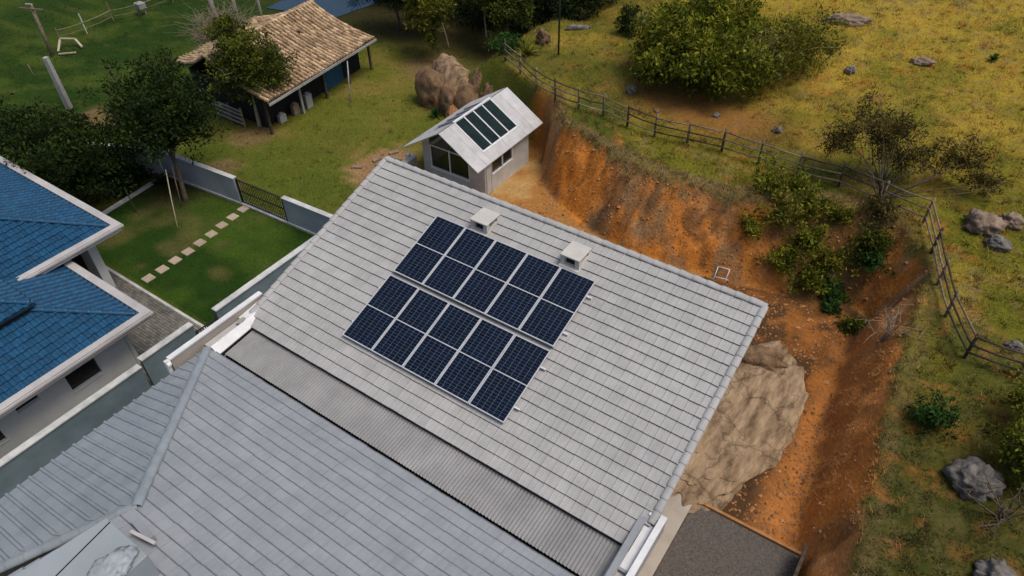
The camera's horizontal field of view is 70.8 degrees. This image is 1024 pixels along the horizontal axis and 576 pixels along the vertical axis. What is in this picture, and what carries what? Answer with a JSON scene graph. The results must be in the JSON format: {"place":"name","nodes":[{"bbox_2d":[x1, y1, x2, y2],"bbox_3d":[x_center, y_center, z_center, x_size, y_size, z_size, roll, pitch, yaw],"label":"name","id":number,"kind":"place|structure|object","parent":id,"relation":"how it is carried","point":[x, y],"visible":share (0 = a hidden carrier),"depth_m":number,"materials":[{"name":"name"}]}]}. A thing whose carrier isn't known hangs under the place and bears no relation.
{"place":"outdoors","nodes":[
{"label":"outdoors","id":0,"kind":"place"},
{"bbox_2d":[108,270,204,385],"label":"brick paving","id":1,"kind":"structure","parent":0,"point":[163,322],"depth_m":30.99,"materials":[{"name":"brick"}]},
{"bbox_2d":[267,0,382,17],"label":"pond","id":2,"kind":"structure","parent":0,"point":[336,8],"depth_m":58.18,"materials":[{"name":"liquid"}]},
{"bbox_2d":[0,0,1023,575],"bbox_3d":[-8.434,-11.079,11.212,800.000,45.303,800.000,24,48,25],"label":"ground","id":3,"kind":"structure","parent":0,"point":[834,550],"depth_m":34.88,"materials":[{"name":"plant"}]},
{"bbox_2d":[0,91,61,176],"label":"broadleaf tree","id":4,"kind":"object","parent":3,"relation":"on","point":[11,118],"visible":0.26,"depth_m":36.16,"materials":[{"name":"green plant"}]},
{"bbox_2d":[18,3,54,56],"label":"utility pole","id":5,"kind":"object","parent":3,"relation":"on","point":[33,9],"visible":0.87,"depth_m":50.21,"materials":[{"name":"grey wood"}]},
{"bbox_2d":[42,56,72,109],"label":"concrete pole","id":6,"kind":"object","parent":3,"relation":"on","point":[64,97],"visible":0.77,"depth_m":44.55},
{"bbox_2d":[57,38,82,54],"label":"wooden frame","id":7,"kind":"object","parent":3,"relation":"on","point":[59,43],"visible":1,"depth_m":52.35,"materials":[{"name":"beige wood"}]},
{"bbox_2d":[0,101,145,206],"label":"broadleaf tree","id":8,"kind":"object","parent":3,"relation":"on","point":[69,157],"visible":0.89,"depth_m":35.36,"materials":[{"name":"green plant"}]},
{"bbox_2d":[0,364,150,498],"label":"boundary wall","id":9,"kind":"structure","parent":3,"relation":"on","point":[22,462],"depth_m":25.24,"materials":[{"name":"paint"}]},
{"bbox_2d":[0,156,153,458],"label":"blue roof house","id":10,"kind":"structure","parent":3,"relation":"on","point":[71,316],"depth_m":27.44,"materials":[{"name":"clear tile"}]},
{"bbox_2d":[15,395,41,414],"bbox_3d":[-17.392,4.100,25.819,0.230,0.370,0.860,24,48,25],"label":"window","id":11,"kind":"structure","parent":10,"relation":"in","point":[35,396],"depth_m":25.89,"materials":[{"name":"black glass"}]},
{"bbox_2d":[65,358,103,393],"bbox_3d":[-16.241,3.270,27.317,0.230,0.900,1.250,24,48,25],"label":"window","id":12,"kind":"structure","parent":10,"relation":"in","point":[90,368],"depth_m":27.39,"materials":[{"name":"black glass"}]},
{"bbox_2d":[54,0,173,40],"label":"pasture fence","id":13,"kind":"object","parent":3,"relation":"on","point":[82,22],"visible":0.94,"depth_m":55.26,"materials":[{"name":"brown wood"}]},
{"bbox_2d":[98,159,156,197],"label":"shrub","id":14,"kind":"object","parent":3,"relation":"on","point":[139,178],"visible":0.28,"depth_m":38.61,"materials":[{"name":"green plant"}]},
{"bbox_2d":[92,142,163,173],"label":"garden wall","id":15,"kind":"structure","parent":3,"relation":"on","point":[158,169],"depth_m":39.55,"materials":[{"name":"blue paint"}]},
{"bbox_2d":[102,175,164,213],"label":"kerb","id":16,"kind":"structure","parent":3,"relation":"on","point":[125,199],"depth_m":37.92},
{"bbox_2d":[133,1,146,14],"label":"hive box","id":17,"kind":"object","parent":3,"relation":"on","point":[140,5],"visible":1,"depth_m":56.71,"materials":[{"name":"wood"}]},
{"bbox_2d":[141,273,155,282],"bbox_3d":[-16.749,-0.439,33.228,0.482,0.085,0.482,24,48,25],"label":"stepping stone","id":18,"kind":"object","parent":3,"relation":"on","point":[149,277],"visible":1,"depth_m":33.17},
{"bbox_2d":[77,45,229,201],"bbox_3d":[-17.353,-8.184,36.591,6.792,7.563,6.420,24,48,25],"label":"broadleaf tree","id":19,"kind":"object","parent":3,"relation":"on","point":[169,116],"visible":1,"depth_m":34.80,"materials":[{"name":"green plant"}]},
{"bbox_2d":[106,266,206,328],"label":"paving kerb","id":20,"kind":"structure","parent":3,"relation":"on","point":[156,298],"depth_m":32.11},
{"bbox_2d":[149,171,172,186],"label":"spiky plant","id":21,"kind":"object","parent":3,"relation":"on","point":[160,178],"visible":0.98,"depth_m":38.83,"materials":[{"name":"green plant"}]},
{"bbox_2d":[137,322,195,385],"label":"boundary wall","id":22,"kind":"structure","parent":3,"relation":"on","point":[152,359],"depth_m":27.53,"materials":[{"name":"stone"}]},
{"bbox_2d":[156,148,241,204],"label":"garden wall","id":23,"kind":"structure","parent":3,"relation":"on","point":[211,180],"depth_m":37.88,"materials":[{"name":"grey paint"}]},
{"bbox_2d":[97,177,309,325],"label":"garden grass","id":24,"kind":"structure","parent":3,"relation":"on","point":[195,247],"depth_m":34.97,"materials":[{"name":"plant"}]},
{"bbox_2d":[163,0,261,59],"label":"dry shrub","id":25,"kind":"object","parent":3,"relation":"on","point":[200,35],"visible":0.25,"depth_m":48.20,"materials":[{"name":"plant"}]},
{"bbox_2d":[213,98,245,126],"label":"slatted pen","id":26,"kind":"object","parent":3,"relation":"on","point":[228,108],"visible":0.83,"depth_m":43.51,"materials":[{"name":"wood"}]},
{"bbox_2d":[199,10,298,126],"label":"olive tree","id":27,"kind":"object","parent":3,"relation":"on","point":[249,64],"visible":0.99,"depth_m":40.71,"materials":[{"name":"green plant"}]},
{"bbox_2d":[211,235,315,319],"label":"boundary wall","id":28,"kind":"structure","parent":3,"relation":"on","point":[264,281],"depth_m":30.35,"materials":[{"name":"stone"}]},
{"bbox_2d":[240,203,287,223],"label":"railing kerb","id":29,"kind":"structure","parent":3,"relation":"on","point":[266,213],"depth_m":36.81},
{"bbox_2d":[235,178,287,220],"bbox_3d":[-12.633,-4.424,36.432,3.287,1.560,0.084,22,47,24],"label":"metal railing","id":30,"kind":"object","parent":29,"relation":"on","point":[249,194],"visible":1,"depth_m":36.40,"materials":[{"name":"metal"}]},
{"bbox_2d":[176,0,376,134],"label":"farm shelter","id":31,"kind":"object","parent":3,"relation":"on","point":[325,45],"visible":0.7,"depth_m":45.17,"materials":[{"name":"tile"}]},
{"bbox_2d":[324,63,343,90],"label":"tarp","id":32,"kind":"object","parent":31,"relation":"in","point":[333,76],"depth_m":47.17,"materials":[{"name":"blue paint"}]},
{"bbox_2d":[277,112,286,123],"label":"feed bin","id":33,"kind":"object","parent":3,"relation":"on","point":[281,117],"visible":1,"depth_m":43.73,"materials":[{"name":"metal"}]},
{"bbox_2d":[290,101,300,115],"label":"feed bin","id":34,"kind":"object","parent":3,"relation":"on","point":[295,108],"visible":1,"depth_m":44.33,"materials":[{"name":"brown wood"}]},
{"bbox_2d":[0,0,606,214],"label":"lawn grass","id":35,"kind":"structure","parent":3,"relation":"on","point":[395,139],"depth_m":48.04,"materials":[{"name":"plant"}]},
{"bbox_2d":[281,195,332,235],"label":"garden wall","id":36,"kind":"structure","parent":3,"relation":"on","point":[304,217],"depth_m":35.05,"materials":[{"name":"blue paint"}]},
{"bbox_2d":[302,92,313,108],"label":"feed bin","id":37,"kind":"object","parent":3,"relation":"on","point":[307,100],"visible":1,"depth_m":44.93,"materials":[{"name":"metal"}]},
{"bbox_2d":[0,156,768,575],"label":"tiled house","id":38,"kind":"structure","parent":3,"relation":"on","point":[282,426],"depth_m":18.15,"materials":[{"name":"tile"}]},
{"bbox_2d":[87,545,139,575],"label":"plastic sheet","id":39,"kind":"object","parent":38,"relation":"on","point":[117,561],"visible":1,"depth_m":13.28,"materials":[{"name":"plastic"}]},
{"bbox_3d":[-2.249,2.059,19.930,5.940,0.063,0.054,24,48,25],"label":"rail","id":40,"kind":"object","parent":38,"relation":"attached to","visible":0},
{"bbox_2d":[342,274,418,349],"bbox_3d":[-3.840,0.685,21.137,1.128,0.750,2.230,24,48,25],"label":"solar panel","id":41,"kind":"object","parent":40,"relation":"attached to","point":[378,314],"visible":1,"depth_m":21.11,"materials":[{"name":"glass"}]},
{"bbox_2d":[371,288,448,366],"bbox_3d":[-2.893,1.108,20.644,1.128,0.750,2.230,24,48,25],"label":"solar panel","id":42,"kind":"object","parent":40,"relation":"attached to","point":[407,331],"visible":1,"depth_m":20.62,"materials":[{"name":"glass"}]},
{"bbox_2d":[402,303,481,384],"bbox_3d":[-1.946,1.530,20.150,1.128,0.750,2.230,24,48,25],"label":"solar panel","id":43,"kind":"object","parent":40,"relation":"on","point":[434,353],"visible":1,"depth_m":20.12,"materials":[{"name":"glass"}]},
{"bbox_2d":[435,319,514,403],"bbox_3d":[-1.000,1.953,19.657,1.128,0.750,2.230,24,48,25],"label":"solar panel","id":44,"kind":"object","parent":40,"relation":"on","point":[466,372],"visible":1,"depth_m":19.63,"materials":[{"name":"glass"}]},
{"bbox_2d":[469,335,550,422],"bbox_3d":[-0.053,2.376,19.164,1.128,0.750,2.230,24,48,25],"label":"solar panel","id":45,"kind":"object","parent":40,"relation":"on","point":[508,380],"visible":1,"depth_m":19.14,"materials":[{"name":"glass"}]},
{"bbox_3d":[-0.925,0.181,20.862,5.940,0.063,0.054,24,48,25],"label":"rail","id":46,"kind":"object","parent":38,"relation":"attached to","visible":0},
{"bbox_2d":[393,215,465,284],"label":"solar panel","id":47,"kind":"object","parent":46,"relation":"on","point":[427,251],"visible":1,"depth_m":22.04,"materials":[{"name":"glass"}]},
{"bbox_2d":[422,228,495,298],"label":"solar panel","id":48,"kind":"object","parent":46,"relation":"attached to","point":[457,265],"visible":1,"depth_m":21.55,"materials":[{"name":"glass"}]},
{"bbox_2d":[453,240,527,314],"bbox_3d":[-0.622,-0.347,21.083,1.128,0.750,2.230,24,48,25],"label":"solar panel","id":49,"kind":"object","parent":46,"relation":"on","point":[485,283],"visible":1,"depth_m":21.05,"materials":[{"name":"glass"}]},
{"bbox_2d":[485,253,560,329],"bbox_3d":[0.325,0.075,20.590,1.128,0.750,2.230,24,48,25],"label":"solar panel","id":50,"kind":"object","parent":46,"relation":"on","point":[514,303],"visible":1,"depth_m":20.56,"materials":[{"name":"glass"}]},
{"bbox_2d":[519,267,595,346],"bbox_3d":[1.271,0.498,20.096,1.128,0.750,2.230,24,48,25],"label":"solar panel","id":51,"kind":"object","parent":46,"relation":"on","point":[555,308],"visible":1,"depth_m":20.07,"materials":[{"name":"glass"}]},
{"bbox_2d":[387,0,409,29],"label":"dark tree","id":52,"kind":"object","parent":3,"relation":"on","point":[398,19],"visible":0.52,"depth_m":53.24,"materials":[{"name":"brown plant"}]},
{"bbox_2d":[403,154,417,167],"bbox_3d":[-6.171,-5.790,38.353,0.260,1.250,3.400,24,48,25],"label":"wall stub","id":53,"kind":"object","parent":3,"relation":"on","point":[411,160],"depth_m":38.84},
{"bbox_2d":[400,0,457,53],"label":"light green tree","id":54,"kind":"object","parent":3,"relation":"on","point":[426,14],"visible":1,"depth_m":47.95,"materials":[{"name":"green plant"}]},
{"bbox_2d":[415,53,492,117],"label":"rock outcrop","id":55,"kind":"object","parent":3,"relation":"on","point":[446,85],"visible":0.58,"depth_m":43.86,"materials":[{"name":"stone"}]},
{"bbox_2d":[402,87,542,194],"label":"garden shed","id":56,"kind":"structure","parent":3,"relation":"on","point":[481,144],"depth_m":37.82,"materials":[{"name":"grey"}]},
{"bbox_2d":[429,135,469,181],"bbox_3d":[-3.278,-7.060,37.463,2.600,2.705,0.120,24,48,25],"label":"window","id":57,"kind":"structure","parent":56,"relation":"in","point":[444,158],"depth_m":37.83,"materials":[{"name":"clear glass"}]},
{"bbox_2d":[485,166,492,194],"bbox_3d":[-1.181,-5.543,37.376,0.050,1.600,0.500,24,48,25],"label":"door","id":58,"kind":"structure","parent":56,"relation":"in","point":[489,189],"depth_m":37.32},
{"bbox_2d":[492,147,512,174],"bbox_3d":[-0.524,-6.689,37.781,0.120,0.810,1.850,24,48,25],"label":"window","id":59,"kind":"structure","parent":56,"relation":"in","point":[504,159],"depth_m":37.88,"materials":[{"name":"white glass"}]},
{"bbox_2d":[371,0,617,37],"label":"undergrowth","id":60,"kind":"object","parent":3,"relation":"on","point":[543,15],"visible":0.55,"depth_m":52.59,"materials":[{"name":"green plant"}]},
{"bbox_2d":[472,0,537,31],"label":"slim tree","id":61,"kind":"object","parent":3,"relation":"on","point":[502,8],"visible":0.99,"depth_m":47.95,"materials":[{"name":"green plant"}]},
{"bbox_2d":[484,29,526,55],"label":"shrub","id":62,"kind":"object","parent":3,"relation":"on","point":[511,41],"visible":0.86,"depth_m":42.90,"materials":[{"name":"green plant"}]},
{"bbox_2d":[517,38,544,55],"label":"spiky plant","id":63,"kind":"object","parent":3,"relation":"on","point":[526,50],"visible":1,"depth_m":41.99,"materials":[{"name":"green plant"}]},
{"bbox_2d":[536,27,550,46],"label":"rock","id":64,"kind":"object","parent":3,"relation":"on","point":[542,37],"visible":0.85,"depth_m":42.74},
{"bbox_2d":[557,0,560,54],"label":"black pole","id":65,"kind":"object","parent":3,"relation":"on","point":[559,27],"visible":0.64,"depth_m":40.98,"materials":[{"name":"metal"}]},
{"bbox_2d":[549,0,603,20],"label":"dark tree","id":66,"kind":"object","parent":3,"relation":"on","point":[592,3],"visible":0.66,"depth_m":49.76,"materials":[{"name":"green plant"}]},
{"bbox_2d":[565,24,590,30],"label":"rock","id":67,"kind":"object","parent":3,"relation":"on","point":[579,27],"visible":0.99,"depth_m":44.49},
{"bbox_2d":[613,2,641,39],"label":"dark shrub","id":68,"kind":"object","parent":3,"relation":"on","point":[625,20],"visible":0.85,"depth_m":43.12,"materials":[{"name":"green plant"}]},
{"bbox_2d":[626,84,636,94],"bbox_3d":[6.412,-10.562,38.612,0.572,0.766,0.545,24,48,25],"label":"rock","id":69,"kind":"object","parent":3,"relation":"on","point":[630,89],"visible":0.96,"depth_m":38.43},
{"bbox_2d":[613,494,691,575],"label":"walkway","id":70,"kind":"structure","parent":3,"relation":"on","point":[675,512],"depth_m":23.22,"materials":[{"name":"concrete"}]},
{"bbox_2d":[625,0,784,100],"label":"bush","id":71,"kind":"object","parent":3,"relation":"on","point":[698,40],"visible":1,"depth_m":36.74,"materials":[{"name":"green plant"}]},
{"bbox_2d":[517,128,927,549],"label":"clay clods","id":72,"kind":"object","parent":3,"relation":"on","point":[802,351],"visible":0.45,"depth_m":27.91,"materials":[{"name":"soil"}]},
{"bbox_2d":[549,90,908,241],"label":"grass tufts","id":73,"kind":"object","parent":3,"relation":"on","point":[566,109],"visible":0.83,"depth_m":33.02,"materials":[{"name":"green plant"}]},
{"bbox_2d":[535,107,932,550],"bbox_3d":[10.194,-1.816,31.749,11.660,3.568,26.134,-14,43,-14],"label":"dry straw","id":74,"kind":"object","parent":3,"relation":"on","point":[888,383],"visible":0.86,"depth_m":28.36,"materials":[{"name":"beige plant"}]},
{"bbox_2d":[671,341,808,513],"bbox_3d":[8.148,4.972,26.726,4.331,0.764,9.722,32,51,31],"label":"rock slab","id":75,"kind":"object","parent":3,"relation":"on","point":[750,430],"visible":0.55,"depth_m":25.95,"materials":[{"name":"stone"}]},
{"bbox_2d":[703,504,801,556],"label":"road kerb","id":76,"kind":"structure","parent":3,"relation":"on","point":[759,532],"depth_m":23.27,"materials":[{"name":"concrete"}]},
{"bbox_2d":[736,208,768,241],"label":"shrub","id":77,"kind":"object","parent":3,"relation":"on","point":[751,228],"visible":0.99,"depth_m":31.49,"materials":[{"name":"green plant"}]},
{"bbox_2d":[504,39,1023,377],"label":"field fence","id":78,"kind":"object","parent":3,"relation":"on","point":[953,300],"visible":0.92,"depth_m":31.39,"materials":[{"name":"brown wood"}]},
{"bbox_2d":[741,345,787,371],"bbox_3d":[9.967,2.897,28.730,2.321,1.039,1.327,8,43,10],"label":"rock ledge","id":79,"kind":"object","parent":3,"relation":"on","point":[768,358],"visible":0.54,"depth_m":28.33,"materials":[{"name":"stone"}]},
{"bbox_2d":[753,152,801,199],"bbox_3d":[11.414,-4.801,31.730,2.206,1.769,2.286,24,48,25],"label":"shrub","id":80,"kind":"object","parent":3,"relation":"on","point":[769,179],"visible":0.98,"depth_m":31.80,"materials":[{"name":"green plant"}]},
{"bbox_2d":[748,179,820,234],"bbox_3d":[11.894,-3.524,31.359,2.899,1.792,2.062,24,48,25],"label":"shrub","id":81,"kind":"object","parent":3,"relation":"on","point":[782,211],"visible":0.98,"depth_m":31.28,"materials":[{"name":"green plant"}]},
{"bbox_2d":[755,233,814,284],"bbox_3d":[11.969,-1.483,31.338,2.023,1.757,2.233,-25,47,-24],"label":"shrub","id":82,"kind":"object","parent":3,"relation":"on","point":[787,260],"visible":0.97,"depth_m":31.28,"materials":[{"name":"green plant"}]},
{"bbox_2d":[784,164,811,198],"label":"shrub","id":83,"kind":"object","parent":3,"relation":"on","point":[796,182],"visible":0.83,"depth_m":31.95,"materials":[{"name":"green plant"}]},
{"bbox_2d":[792,545,807,575],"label":"retaining board","id":84,"kind":"object","parent":3,"relation":"on","point":[799,562],"visible":1,"depth_m":21.77,"materials":[{"name":"brown wood"}]},
{"bbox_2d":[749,2,851,85],"bbox_3d":[14.310,-12.791,38.139,6.195,3.892,7.493,24,48,25],"label":"bush","id":85,"kind":"object","parent":3,"relation":"on","point":[810,47],"visible":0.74,"depth_m":37.56,"materials":[{"name":"green plant"}]},
{"bbox_2d":[743,30,786,64],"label":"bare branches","id":86,"kind":"object","parent":85,"relation":"attached to","point":[773,43],"visible":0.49,"depth_m":37.05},
{"bbox_2d":[780,264,840,295],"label":"shrub","id":87,"kind":"object","parent":3,"relation":"on","point":[811,277],"visible":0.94,"depth_m":31.09,"materials":[{"name":"green plant"}]},
{"bbox_2d":[789,176,834,227],"bbox_3d":[12.781,-3.833,31.396,1.994,1.524,2.558,-11,43,-10],"label":"shrub","id":88,"kind":"object","parent":3,"relation":"on","point":[811,195],"visible":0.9,"depth_m":31.21,"materials":[{"name":"green plant"}]},
{"bbox_2d":[790,214,835,260],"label":"shrub","id":89,"kind":"object","parent":3,"relation":"on","point":[810,237],"visible":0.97,"depth_m":31.01,"materials":[{"name":"green plant"}]},
{"bbox_2d":[819,295,847,317],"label":"shrub","id":90,"kind":"object","parent":3,"relation":"on","point":[831,306],"visible":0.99,"depth_m":30.74,"materials":[{"name":"green plant"}]},
{"bbox_2d":[817,273,851,306],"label":"shrub","id":91,"kind":"object","parent":3,"relation":"on","point":[835,289],"visible":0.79,"depth_m":31.11,"materials":[{"name":"green plant"}]},
{"bbox_2d":[810,245,859,277],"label":"shrub","id":92,"kind":"object","parent":3,"relation":"on","point":[830,261],"visible":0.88,"depth_m":30.88,"materials":[{"name":"green plant"}]},
{"bbox_2d":[824,197,860,230],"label":"shrub","id":93,"kind":"object","parent":3,"relation":"on","point":[838,212],"visible":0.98,"depth_m":30.89,"materials":[{"name":"green plant"}]},
{"bbox_2d":[821,12,873,26],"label":"rock","id":94,"kind":"object","parent":3,"relation":"on","point":[858,19],"visible":0.84,"depth_m":42.79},
{"bbox_2d":[844,65,855,74],"bbox_3d":[18.224,-11.718,38.883,0.619,0.622,0.656,24,48,25],"label":"rock","id":95,"kind":"object","parent":3,"relation":"on","point":[851,70],"visible":1,"depth_m":38.70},
{"bbox_2d":[833,312,867,335],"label":"shrub","id":96,"kind":"object","parent":3,"relation":"on","point":[850,324],"visible":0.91,"depth_m":29.96,"materials":[{"name":"green plant"}]},
{"bbox_2d":[841,217,899,258],"bbox_3d":[15.274,-2.205,30.395,1.994,1.502,1.855,24,48,25],"label":"dark shrub","id":97,"kind":"object","parent":3,"relation":"on","point":[875,241],"visible":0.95,"depth_m":30.26,"materials":[{"name":"green plant"}]},
{"bbox_2d":[848,247,895,278],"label":"shrub","id":98,"kind":"object","parent":3,"relation":"on","point":[874,261],"visible":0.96,"depth_m":30.26,"materials":[{"name":"green plant"}]},
{"bbox_2d":[856,304,927,344],"bbox_3d":[13.736,1.347,26.537,2.366,1.772,2.303,8,43,10],"label":"bare shrub","id":99,"kind":"object","parent":3,"relation":"on","point":[888,331],"visible":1,"depth_m":26.37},
{"bbox_2d":[814,90,1013,229],"bbox_3d":[16.845,-5.333,30.604,8.156,5.472,5.584,24,48,25],"label":"tree","id":100,"kind":"object","parent":3,"relation":"on","point":[887,126],"visible":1,"depth_m":30.70,"materials":[{"name":"green plant"}]},
{"bbox_2d":[909,56,935,66],"bbox_3d":[22.403,-12.331,39.393,1.346,0.636,0.744,15,44,17],"label":"rock","id":101,"kind":"object","parent":3,"relation":"on","point":[926,61],"visible":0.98,"depth_m":39.18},
{"bbox_2d":[902,384,970,440],"bbox_3d":[13.297,3.890,22.641,1.562,1.657,1.735,-9,42,-9],"label":"shrub","id":102,"kind":"object","parent":3,"relation":"on","point":[935,415],"visible":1,"depth_m":22.52,"materials":[{"name":"green plant"}]},
{"bbox_2d":[942,456,1005,503],"bbox_3d":[13.696,5.645,21.312,1.558,1.249,1.360,-6,42,-6],"label":"rock","id":103,"kind":"object","parent":3,"relation":"on","point":[962,471],"visible":0.87,"depth_m":21.00,"materials":[{"name":"stone"}]},
{"bbox_2d":[962,208,1006,235],"bbox_3d":[19.435,-2.619,29.787,1.639,1.357,1.440,3,42,5],"label":"rock","id":104,"kind":"object","parent":3,"relation":"on","point":[979,222],"visible":0.87,"depth_m":29.31,"materials":[{"name":"stone"}]},
{"bbox_2d":[952,472,1023,538],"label":"bare branches","id":105,"kind":"object","parent":3,"relation":"on","point":[1003,516],"visible":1,"depth_m":20.26,"materials":[{"name":"brown plant"}]},
{"bbox_2d":[973,556,1017,575],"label":"rock","id":106,"kind":"object","parent":3,"relation":"on","point":[992,566],"visible":1,"depth_m":19.18,"materials":[{"name":"stone"}]},
{"bbox_2d":[983,234,1012,251],"bbox_3d":[19.488,-1.758,28.904,1.081,0.780,0.809,24,48,25],"label":"rock","id":107,"kind":"object","parent":3,"relation":"on","point":[999,243],"visible":0.98,"depth_m":28.69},
{"bbox_2d":[977,363,1023,489],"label":"edge bush","id":108,"kind":"object","parent":3,"relation":"on","point":[1017,434],"visible":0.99,"depth_m":21.15,"materials":[{"name":"green plant"}]},
{"bbox_2d":[999,211,1023,229],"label":"rock","id":109,"kind":"object","parent":3,"relation":"on","point":[1013,220],"visible":0.73,"depth_m":29.53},
{"bbox_2d":[1004,340,1023,350],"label":"rock","id":110,"kind":"object","parent":3,"relation":"on","point":[1017,345],"visible":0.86,"depth_m":24.82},
{"bbox_2d":[654,508,798,575],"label":"road","id":111,"kind":"structure","parent":0,"point":[708,543],"depth_m":22.80,"materials":[{"name":"asphalt"}]},
{"bbox_2d":[485,0,1023,575],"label":"hill grass","id":112,"kind":"structure","parent":0,"point":[661,142],"depth_m":33.01,"materials":[{"name":"plant"}]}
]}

